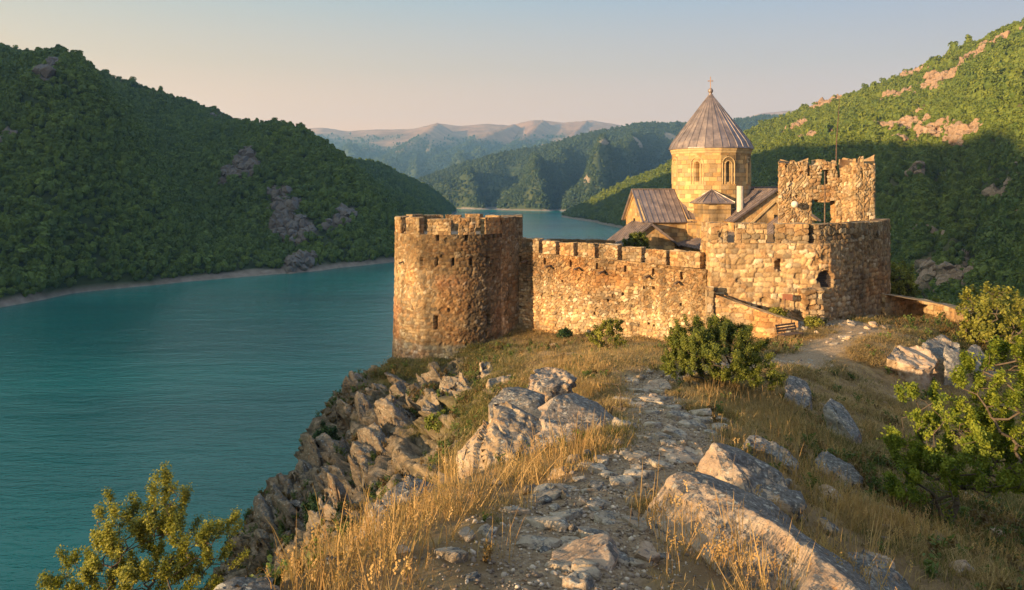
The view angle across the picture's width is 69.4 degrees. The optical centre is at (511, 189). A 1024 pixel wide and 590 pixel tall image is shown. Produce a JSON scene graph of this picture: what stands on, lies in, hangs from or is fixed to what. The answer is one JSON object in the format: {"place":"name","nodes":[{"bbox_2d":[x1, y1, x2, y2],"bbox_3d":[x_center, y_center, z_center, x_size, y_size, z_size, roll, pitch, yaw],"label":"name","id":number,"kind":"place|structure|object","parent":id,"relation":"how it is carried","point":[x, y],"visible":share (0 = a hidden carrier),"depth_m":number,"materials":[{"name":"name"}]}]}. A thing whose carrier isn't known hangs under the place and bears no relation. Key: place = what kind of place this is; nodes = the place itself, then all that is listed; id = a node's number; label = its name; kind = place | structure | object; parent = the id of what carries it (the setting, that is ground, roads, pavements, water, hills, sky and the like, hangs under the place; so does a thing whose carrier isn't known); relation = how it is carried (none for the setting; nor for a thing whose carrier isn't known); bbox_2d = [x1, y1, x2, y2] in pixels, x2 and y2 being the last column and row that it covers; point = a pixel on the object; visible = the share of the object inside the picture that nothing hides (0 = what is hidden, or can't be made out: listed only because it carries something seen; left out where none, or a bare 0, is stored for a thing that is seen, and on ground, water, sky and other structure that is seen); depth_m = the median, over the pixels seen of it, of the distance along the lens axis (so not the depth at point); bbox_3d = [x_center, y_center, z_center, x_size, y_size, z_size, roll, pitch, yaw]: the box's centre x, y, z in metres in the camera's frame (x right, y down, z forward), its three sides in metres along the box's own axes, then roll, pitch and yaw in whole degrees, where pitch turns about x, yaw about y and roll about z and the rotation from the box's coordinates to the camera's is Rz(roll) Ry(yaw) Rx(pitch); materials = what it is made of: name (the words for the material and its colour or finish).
{"place":"outdoors","nodes":[
{"label":"outdoors","id":0,"kind":"place"},
{"bbox_2d":[0,42,456,306],"bbox_3d":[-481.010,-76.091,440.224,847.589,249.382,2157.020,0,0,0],"label":"hill across water","id":1,"kind":"structure","parent":0,"point":[86,284],"depth_m":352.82,"materials":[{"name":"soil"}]},
{"bbox_2d":[0,56,357,272],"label":"rock outcrops across water","id":2,"kind":"structure","parent":1,"relation":"on","point":[282,218],"depth_m":451.31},
{"bbox_2d":[0,209,620,589],"bbox_3d":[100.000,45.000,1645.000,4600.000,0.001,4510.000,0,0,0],"label":"water","id":3,"kind":"structure","parent":0,"point":[217,393],"depth_m":168.37,"materials":[{"name":"liquid"}]},
{"bbox_2d":[0,0,1023,130],"label":"sky","id":4,"kind":"structure","parent":0,"point":[344,65],"materials":[{"name":"blue"}]},
{"bbox_2d":[309,111,791,178],"bbox_3d":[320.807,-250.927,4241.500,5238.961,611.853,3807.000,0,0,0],"label":"distant mountains","id":5,"kind":"structure","parent":0,"point":[558,129],"depth_m":4942.49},
{"bbox_2d":[374,123,451,172],"bbox_3d":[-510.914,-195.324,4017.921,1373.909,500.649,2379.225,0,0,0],"label":"distant spur","id":6,"kind":"structure","parent":5,"relation":"attached to","point":[438,131],"depth_m":4191.40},
{"bbox_2d":[420,124,520,175],"bbox_3d":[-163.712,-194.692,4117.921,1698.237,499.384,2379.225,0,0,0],"label":"distant spur","id":7,"kind":"structure","parent":5,"relation":"attached to","point":[506,135],"depth_m":4411.97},
{"bbox_2d":[506,120,550,150],"bbox_3d":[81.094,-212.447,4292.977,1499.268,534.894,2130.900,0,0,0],"label":"distant spur","id":8,"kind":"structure","parent":5,"relation":"attached to","point":[540,128],"depth_m":4566.68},
{"bbox_2d":[314,113,785,210],"label":"forest on far hill","id":9,"kind":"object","parent":5,"relation":"on","point":[544,156],"depth_m":2037.72,"materials":[{"name":"plant"}]},
{"bbox_2d":[203,315,1023,589],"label":"ground","id":10,"kind":"structure","parent":0,"point":[404,452],"depth_m":11.91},
{"bbox_2d":[35,461,249,589],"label":"shrub","id":11,"kind":"object","parent":10,"relation":"on","point":[169,522],"visible":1,"depth_m":8.91,"materials":[{"name":"green plant"}]},
{"bbox_2d":[214,576,279,589],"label":"boulder","id":12,"kind":"object","parent":10,"relation":"on","point":[246,583],"visible":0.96,"depth_m":5.69,"materials":[{"name":"stone"}]},
{"bbox_2d":[252,529,271,555],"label":"crag","id":13,"kind":"structure","parent":10,"relation":"on","point":[262,536],"depth_m":35.70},
{"bbox_2d":[253,493,277,533],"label":"crag","id":14,"kind":"structure","parent":10,"relation":"on","point":[262,509],"depth_m":36.60,"materials":[{"name":"stone"}]},
{"bbox_2d":[269,473,286,493],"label":"crag","id":15,"kind":"structure","parent":10,"relation":"on","point":[281,478],"depth_m":39.04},
{"bbox_2d":[270,478,293,508],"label":"crag","id":16,"kind":"structure","parent":10,"relation":"on","point":[288,484],"depth_m":37.91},
{"bbox_2d":[273,490,304,530],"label":"crag","id":17,"kind":"structure","parent":10,"relation":"on","point":[286,506],"depth_m":35.20,"materials":[{"name":"stone"}]},
{"bbox_2d":[300,434,321,466],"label":"crag","id":18,"kind":"structure","parent":10,"relation":"on","point":[309,454],"depth_m":39.17,"materials":[{"name":"stone"}]},
{"bbox_2d":[300,492,324,528],"bbox_3d":[-8.256,13.821,31.547,1.559,2.018,1.387,0,0,0],"label":"shrub","id":19,"kind":"object","parent":10,"relation":"on","point":[312,504],"visible":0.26,"depth_m":31.34,"materials":[{"name":"green plant"}]},
{"bbox_2d":[312,419,340,440],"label":"shrub","id":20,"kind":"object","parent":10,"relation":"on","point":[331,432],"visible":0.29,"depth_m":40.87,"materials":[{"name":"green plant"}]},
{"bbox_2d":[323,504,336,519],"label":"crag","id":21,"kind":"structure","parent":10,"relation":"on","point":[327,512],"depth_m":27.59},
{"bbox_2d":[315,432,350,465],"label":"crag","id":22,"kind":"structure","parent":10,"relation":"on","point":[325,442],"depth_m":39.46,"materials":[{"name":"stone"}]},
{"bbox_2d":[314,465,352,489],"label":"crag","id":23,"kind":"structure","parent":10,"relation":"on","point":[320,478],"depth_m":35.59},
{"bbox_2d":[318,472,355,513],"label":"crag","id":24,"kind":"structure","parent":10,"relation":"on","point":[336,489],"depth_m":28.78,"materials":[{"name":"stone"}]},
{"bbox_2d":[338,430,350,454],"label":"crag","id":25,"kind":"structure","parent":10,"relation":"on","point":[342,443],"depth_m":39.50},
{"bbox_2d":[336,399,355,429],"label":"crag","id":26,"kind":"structure","parent":10,"relation":"on","point":[343,411],"depth_m":43.80,"materials":[{"name":"stone"}]},
{"bbox_2d":[341,370,367,402],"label":"crag","id":27,"kind":"structure","parent":10,"relation":"on","point":[350,380],"depth_m":46.03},
{"bbox_2d":[353,462,367,493],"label":"crag","id":28,"kind":"structure","parent":10,"relation":"on","point":[364,469],"depth_m":33.83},
{"bbox_2d":[355,391,371,421],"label":"crag","id":29,"kind":"structure","parent":10,"relation":"on","point":[362,404],"depth_m":41.90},
{"bbox_2d":[347,418,389,486],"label":"crag","id":30,"kind":"structure","parent":10,"relation":"on","point":[372,436],"depth_m":34.93,"materials":[{"name":"stone"}]},
{"bbox_2d":[355,500,388,538],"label":"boulder","id":31,"kind":"object","parent":10,"relation":"on","point":[380,506],"visible":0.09,"depth_m":8.97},
{"bbox_2d":[374,397,416,435],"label":"crag","id":32,"kind":"structure","parent":10,"relation":"on","point":[389,412],"depth_m":37.01,"materials":[{"name":"stone"}]},
{"bbox_2d":[385,380,406,403],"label":"crag","id":33,"kind":"structure","parent":10,"relation":"on","point":[398,387],"depth_m":41.92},
{"bbox_2d":[384,372,410,386],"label":"crag","id":34,"kind":"structure","parent":10,"relation":"on","point":[392,379],"depth_m":45.36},
{"bbox_2d":[381,474,435,509],"bbox_3d":[-1.316,4.481,9.906,0.820,1.016,1.064,0,0,0],"label":"boulder","id":35,"kind":"object","parent":10,"relation":"on","point":[399,486],"visible":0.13,"depth_m":9.97,"materials":[{"name":"stone"}]},
{"bbox_2d":[416,364,441,383],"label":"crag","id":36,"kind":"structure","parent":10,"relation":"on","point":[432,374],"depth_m":43.08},
{"bbox_2d":[424,408,449,432],"bbox_3d":[-3.208,10.480,33.482,1.659,1.274,1.386,0,0,0],"label":"shrub","id":37,"kind":"object","parent":10,"relation":"on","point":[433,417],"visible":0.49,"depth_m":33.24,"materials":[{"name":"green plant"}]},
{"bbox_2d":[434,547,468,562],"bbox_3d":[-0.507,3.095,6.236,0.265,0.132,0.275,13,-15,-36],"label":"flagstone","id":38,"kind":"object","parent":10,"relation":"on","point":[448,554],"visible":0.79,"depth_m":6.17,"materials":[{"name":"stone"}]},
{"bbox_2d":[439,372,469,395],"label":"crag","id":39,"kind":"structure","parent":10,"relation":"on","point":[446,383],"depth_m":37.64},
{"bbox_2d":[392,214,522,358],"bbox_3d":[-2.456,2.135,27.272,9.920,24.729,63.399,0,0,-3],"label":"round tower","id":40,"kind":"structure","parent":10,"relation":"on","point":[456,282],"depth_m":50.59,"materials":[{"name":"stone"}]},
{"bbox_2d":[450,380,472,399],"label":"crag","id":41,"kind":"structure","parent":10,"relation":"on","point":[454,388],"depth_m":35.73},
{"bbox_2d":[458,526,475,542],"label":"flagstone","id":42,"kind":"object","parent":10,"relation":"on","point":[463,532],"visible":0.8,"depth_m":6.78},
{"bbox_2d":[477,361,492,378],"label":"boulder","id":43,"kind":"object","parent":10,"relation":"on","point":[482,364],"visible":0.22,"depth_m":38.04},
{"bbox_2d":[477,523,498,538],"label":"flagstone","id":44,"kind":"object","parent":10,"relation":"on","point":[483,529],"visible":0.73,"depth_m":7.01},
{"bbox_2d":[486,374,510,388],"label":"boulder","id":45,"kind":"object","parent":10,"relation":"on","point":[491,380],"visible":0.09,"depth_m":33.42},
{"bbox_2d":[456,401,545,481],"bbox_3d":[-0.101,4.793,12.560,1.772,1.864,1.731,0,0,-37],"label":"boulder","id":46,"kind":"object","parent":10,"relation":"on","point":[506,422],"visible":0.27,"depth_m":12.66,"materials":[{"name":"stone"}]},
{"bbox_2d":[498,506,531,514],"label":"flagstone","id":47,"kind":"object","parent":10,"relation":"on","point":[514,510],"visible":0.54,"depth_m":7.88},
{"bbox_2d":[488,387,544,420],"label":"boulder","id":48,"kind":"object","parent":10,"relation":"on","point":[527,400],"visible":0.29,"depth_m":14.42,"materials":[{"name":"stone"}]},
{"bbox_2d":[515,534,561,549],"bbox_3d":[0.242,3.306,6.853,0.404,0.143,0.257,0,0,21],"label":"flagstone","id":49,"kind":"object","parent":10,"relation":"on","point":[530,541],"visible":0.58,"depth_m":6.83,"materials":[{"name":"stone"}]},
{"bbox_2d":[523,516,568,530],"bbox_3d":[0.355,3.347,7.392,0.505,0.161,0.348,-13,-22,36],"label":"flagstone","id":50,"kind":"object","parent":10,"relation":"on","point":[555,523],"visible":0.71,"depth_m":7.28,"materials":[{"name":"stone"}]},
{"bbox_2d":[530,488,568,500],"bbox_3d":[0.469,3.685,8.833,0.486,0.164,0.312,-5,-9,-18],"label":"flagstone","id":51,"kind":"object","parent":10,"relation":"on","point":[554,494],"visible":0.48,"depth_m":8.80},
{"bbox_2d":[527,367,576,402],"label":"boulder","id":52,"kind":"object","parent":10,"relation":"on","point":[549,383],"visible":0.62,"depth_m":17.79,"materials":[{"name":"stone"}]},
{"bbox_2d":[544,559,571,571],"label":"flagstone","id":53,"kind":"object","parent":10,"relation":"on","point":[555,564],"visible":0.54,"depth_m":6.20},
{"bbox_2d":[555,327,572,339],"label":"shrub","id":54,"kind":"object","parent":10,"relation":"on","point":[566,332],"visible":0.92,"depth_m":48.77,"materials":[{"name":"green plant"}]},
{"bbox_2d":[549,508,582,519],"bbox_3d":[0.597,3.476,7.848,0.390,0.145,0.230,6,-12,-31],"label":"flagstone","id":55,"kind":"object","parent":10,"relation":"on","point":[568,514],"visible":0.56,"depth_m":7.81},
{"bbox_2d":[532,393,613,446],"bbox_3d":[1.070,4.630,13.115,1.945,1.588,1.819,0,0,-30],"label":"boulder","id":56,"kind":"object","parent":10,"relation":"on","point":[565,405],"visible":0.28,"depth_m":13.34,"materials":[{"name":"stone"}]},
{"bbox_2d":[561,571,593,589],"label":"flagstone","id":57,"kind":"object","parent":10,"relation":"on","point":[580,580],"visible":0.94,"depth_m":5.82,"materials":[{"name":"stone"}]},
{"bbox_2d":[546,239,614,243],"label":"courtyard wall","id":58,"kind":"structure","parent":10,"relation":"on","point":[599,241],"depth_m":58.96,"materials":[{"name":"stone"}]},
{"bbox_2d":[551,533,618,571],"bbox_3d":[0.633,3.306,6.413,0.614,0.392,0.614,0,0,0],"label":"boulder","id":59,"kind":"object","parent":10,"relation":"on","point":[601,548],"visible":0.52,"depth_m":6.45,"materials":[{"name":"stone"}]},
{"bbox_2d":[571,558,598,571],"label":"flagstone","id":60,"kind":"object","parent":10,"relation":"on","point":[576,563],"visible":0.5,"depth_m":6.17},
{"bbox_2d":[575,566,600,579],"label":"flagstone","id":61,"kind":"object","parent":10,"relation":"on","point":[594,572],"visible":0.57,"depth_m":6.07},
{"bbox_2d":[577,462,607,472],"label":"flagstone","id":62,"kind":"object","parent":10,"relation":"on","point":[598,467],"visible":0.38,"depth_m":10.02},
{"bbox_2d":[578,526,608,538],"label":"flagstone","id":63,"kind":"object","parent":10,"relation":"on","point":[584,531],"visible":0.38,"depth_m":7.05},
{"bbox_2d":[585,500,603,510],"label":"flagstone","id":64,"kind":"object","parent":10,"relation":"on","point":[597,505],"visible":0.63,"depth_m":8.18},
{"bbox_2d":[399,350,794,589],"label":"gravel","id":65,"kind":"structure","parent":10,"relation":"on","point":[623,585],"depth_m":7.30,"materials":[{"name":"gravel"}]},
{"bbox_2d":[583,317,628,347],"bbox_3d":[4.880,7.447,38.030,1.999,1.727,1.746,0,0,-22],"label":"shrub","id":66,"kind":"object","parent":10,"relation":"on","point":[597,332],"visible":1,"depth_m":37.92,"materials":[{"name":"green plant"}]},
{"bbox_2d":[594,510,622,523],"bbox_3d":[1.019,3.494,7.846,0.308,0.125,0.313,3,-3,5],"label":"flagstone","id":67,"kind":"object","parent":10,"relation":"on","point":[599,516],"visible":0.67,"depth_m":7.82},
{"bbox_2d":[198,311,1023,589],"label":"undergrowth","id":68,"kind":"object","parent":10,"relation":"on","point":[874,479],"visible":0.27,"depth_m":19.37,"materials":[{"name":"plant"}]},
{"bbox_2d":[518,237,707,341],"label":"curtain wall","id":69,"kind":"structure","parent":10,"relation":"on","point":[578,287],"depth_m":49.58,"materials":[{"name":"stone"}]},
{"bbox_2d":[609,476,632,486],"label":"flagstone","id":70,"kind":"object","parent":10,"relation":"on","point":[616,481],"visible":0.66,"depth_m":9.29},
{"bbox_2d":[617,548,629,564],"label":"flagstone","id":71,"kind":"object","parent":10,"relation":"on","point":[623,557],"visible":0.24,"depth_m":6.54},
{"bbox_2d":[621,231,650,258],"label":"tree","id":72,"kind":"object","parent":10,"relation":"on","point":[639,239],"visible":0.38,"depth_m":59.57,"materials":[{"name":"green plant"}]},
{"bbox_2d":[622,515,653,530],"bbox_3d":[1.316,3.516,7.737,0.308,0.134,0.433,12,-7,-20],"label":"flagstone","id":73,"kind":"object","parent":10,"relation":"on","point":[634,522],"visible":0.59,"depth_m":7.67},
{"bbox_2d":[623,469,653,478],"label":"flagstone","id":74,"kind":"object","parent":10,"relation":"on","point":[637,473],"visible":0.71,"depth_m":9.63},
{"bbox_2d":[629,557,652,567],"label":"flagstone","id":75,"kind":"object","parent":10,"relation":"on","point":[637,563],"visible":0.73,"depth_m":6.51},
{"bbox_2d":[268,294,1023,589],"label":"green grass","id":76,"kind":"structure","parent":10,"relation":"on","point":[475,351],"depth_m":21.41,"materials":[{"name":"plant"}]},
{"bbox_2d":[634,541,660,562],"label":"boulder","id":77,"kind":"object","parent":10,"relation":"on","point":[645,550],"visible":0.7,"depth_m":6.63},
{"bbox_2d":[643,378,671,390],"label":"boulder","id":78,"kind":"object","parent":10,"relation":"on","point":[657,384],"visible":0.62,"depth_m":20.18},
{"bbox_2d":[648,458,673,468],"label":"flagstone","id":79,"kind":"object","parent":10,"relation":"on","point":[654,462],"visible":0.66,"depth_m":10.17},
{"bbox_2d":[661,424,687,439],"bbox_3d":[2.806,4.271,12.896,0.427,0.203,0.691,12,-2,-18],"label":"flagstone","id":80,"kind":"object","parent":10,"relation":"on","point":[669,429],"visible":0.62,"depth_m":12.80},
{"bbox_2d":[666,410,693,419],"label":"flagstone","id":81,"kind":"object","parent":10,"relation":"on","point":[676,415],"visible":0.69,"depth_m":14.67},
{"bbox_2d":[661,446,703,464],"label":"boulder","id":82,"kind":"object","parent":10,"relation":"on","point":[680,454],"visible":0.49,"depth_m":10.96,"materials":[{"name":"stone"}]},
{"bbox_2d":[677,419,706,429],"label":"flagstone","id":83,"kind":"object","parent":10,"relation":"on","point":[692,423],"visible":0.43,"depth_m":14.02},
{"bbox_2d":[690,408,711,415],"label":"flagstone","id":84,"kind":"object","parent":10,"relation":"on","point":[705,411],"visible":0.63,"depth_m":15.19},
{"bbox_2d":[607,77,820,251],"bbox_3d":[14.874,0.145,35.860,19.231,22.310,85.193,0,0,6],"label":"church","id":85,"kind":"structure","parent":10,"relation":"on","point":[711,147],"depth_m":68.59,"materials":[{"name":"stone"}]},
{"bbox_2d":[659,313,787,390],"bbox_3d":[6.032,4.637,21.442,3.539,2.204,2.835,0,0,0],"label":"bush","id":86,"kind":"object","parent":10,"relation":"on","point":[746,354],"visible":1,"depth_m":21.05,"materials":[{"name":"green plant"}]},
{"bbox_2d":[695,442,806,521],"bbox_3d":[3.159,3.853,9.610,1.143,0.955,1.550,0,0,-38],"label":"boulder","id":87,"kind":"object","parent":10,"relation":"on","point":[745,470],"visible":0.58,"depth_m":9.43,"materials":[{"name":"stone"}]},
{"bbox_2d":[705,286,797,339],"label":"ramp wall","id":88,"kind":"structure","parent":10,"relation":"on","point":[762,320],"depth_m":42.52,"materials":[{"name":"stone"}]},
{"bbox_2d":[714,292,801,321],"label":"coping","id":89,"kind":"object","parent":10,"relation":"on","point":[789,316],"visible":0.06,"depth_m":43.46,"materials":[{"name":"stone"}]},
{"bbox_2d":[641,471,875,589],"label":"boulder","id":90,"kind":"object","parent":10,"relation":"on","point":[826,571],"visible":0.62,"depth_m":7.06,"materials":[{"name":"stone"}]},
{"bbox_2d":[743,435,798,477],"bbox_3d":[4.152,4.323,11.843,0.486,0.507,1.086,0,0,-37],"label":"boulder","id":91,"kind":"object","parent":10,"relation":"on","point":[769,445],"visible":0.49,"depth_m":11.79,"materials":[{"name":"stone"}]},
{"bbox_2d":[775,322,803,343],"bbox_3d":[14.668,7.623,39.039,1.560,1.083,0.694,0,0,-30],"label":"park bench","id":92,"kind":"object","parent":10,"relation":"on","point":[795,333],"visible":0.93,"depth_m":39.12,"materials":[{"name":"brown wood"}]},
{"bbox_2d":[700,218,890,323],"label":"gate tower","id":93,"kind":"structure","parent":10,"relation":"on","point":[841,270],"depth_m":43.87,"materials":[{"name":"brown stone"}]},
{"bbox_2d":[784,375,811,410],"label":"boulder","id":94,"kind":"object","parent":10,"relation":"on","point":[799,387],"visible":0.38,"depth_m":21.38,"materials":[{"name":"stone"}]},
{"bbox_2d":[802,313,823,328],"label":"shrub","id":95,"kind":"object","parent":10,"relation":"on","point":[815,320],"visible":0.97,"depth_m":41.62,"materials":[{"name":"green plant"}]},
{"bbox_2d":[777,155,875,223],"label":"ruined keep","id":96,"kind":"structure","parent":10,"relation":"on","point":[850,191],"depth_m":50.43,"materials":[{"name":"stone"}]},
{"bbox_2d":[818,517,838,535],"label":"loose stone","id":97,"kind":"object","parent":10,"relation":"on","point":[827,525],"visible":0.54,"depth_m":8.96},
{"bbox_2d":[814,452,863,492],"bbox_3d":[5.683,5.314,13.018,0.748,1.043,1.198,0,0,0],"label":"boulder","id":98,"kind":"object","parent":10,"relation":"on","point":[832,461],"visible":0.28,"depth_m":12.84,"materials":[{"name":"stone"}]},
{"bbox_2d":[823,398,861,445],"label":"boulder","id":99,"kind":"object","parent":10,"relation":"on","point":[836,412],"visible":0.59,"depth_m":18.39,"materials":[{"name":"stone"}]},
{"bbox_2d":[846,549,911,589],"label":"boulder","id":100,"kind":"object","parent":10,"relation":"on","point":[903,584],"visible":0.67,"depth_m":7.44,"materials":[{"name":"stone"}]},
{"bbox_2d":[886,347,900,371],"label":"boulder","id":101,"kind":"object","parent":10,"relation":"on","point":[891,362],"visible":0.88,"depth_m":32.72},
{"bbox_2d":[890,258,921,296],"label":"tree","id":102,"kind":"object","parent":10,"relation":"on","point":[907,286],"visible":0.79,"depth_m":54.39,"materials":[{"name":"green plant"}]},
{"bbox_2d":[894,345,938,388],"bbox_3d":[18.168,8.402,33.229,1.760,2.584,2.668,0,0,31],"label":"boulder","id":103,"kind":"object","parent":10,"relation":"on","point":[919,365],"visible":0.57,"depth_m":32.52,"materials":[{"name":"stone"}]},
{"bbox_2d":[881,293,973,324],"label":"parapet wall","id":104,"kind":"structure","parent":10,"relation":"on","point":[896,304],"depth_m":48.34,"materials":[{"name":"stone"}]},
{"bbox_2d":[922,334,951,363],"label":"boulder","id":105,"kind":"object","parent":10,"relation":"on","point":[936,345],"visible":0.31,"depth_m":35.34,"materials":[{"name":"stone"}]},
{"bbox_2d":[876,314,1023,524],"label":"tree","id":106,"kind":"object","parent":10,"relation":"on","point":[997,436],"visible":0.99,"depth_m":12.24,"materials":[{"name":"green plant"}]},
{"bbox_2d":[943,342,960,387],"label":"boulder","id":107,"kind":"object","parent":10,"relation":"on","point":[951,352],"visible":0.67,"depth_m":32.98,"materials":[{"name":"stone"}]},
{"bbox_2d":[949,560,975,576],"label":"loose stone","id":108,"kind":"object","parent":10,"relation":"on","point":[957,562],"visible":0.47,"depth_m":8.32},
{"bbox_2d":[968,344,996,379],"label":"boulder","id":109,"kind":"object","parent":10,"relation":"on","point":[974,348],"visible":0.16,"depth_m":35.94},
{"bbox_2d":[953,279,1023,353],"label":"tree","id":110,"kind":"object","parent":10,"relation":"on","point":[978,327],"visible":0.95,"depth_m":39.56,"materials":[{"name":"green plant"}]},
{"bbox_2d":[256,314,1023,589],"label":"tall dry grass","id":111,"kind":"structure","parent":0,"point":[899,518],"depth_m":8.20,"materials":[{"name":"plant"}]},
{"bbox_2d":[264,294,1023,589],"label":"dry grass","id":112,"kind":"structure","parent":0,"point":[608,401],"depth_m":19.74,"materials":[{"name":"plant"}]},
{"bbox_2d":[561,17,1023,315],"bbox_3d":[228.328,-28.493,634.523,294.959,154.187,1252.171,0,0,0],"label":"hill beyond castle","id":113,"kind":"structure","parent":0,"point":[924,257],"depth_m":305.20,"materials":[{"name":"plant"}]},
{"bbox_2d":[785,26,1022,295],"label":"rock outcrops beyond castle","id":114,"kind":"object","parent":113,"relation":"on","point":[943,272],"visible":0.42,"depth_m":371.41,"materials":[{"name":"stone"}]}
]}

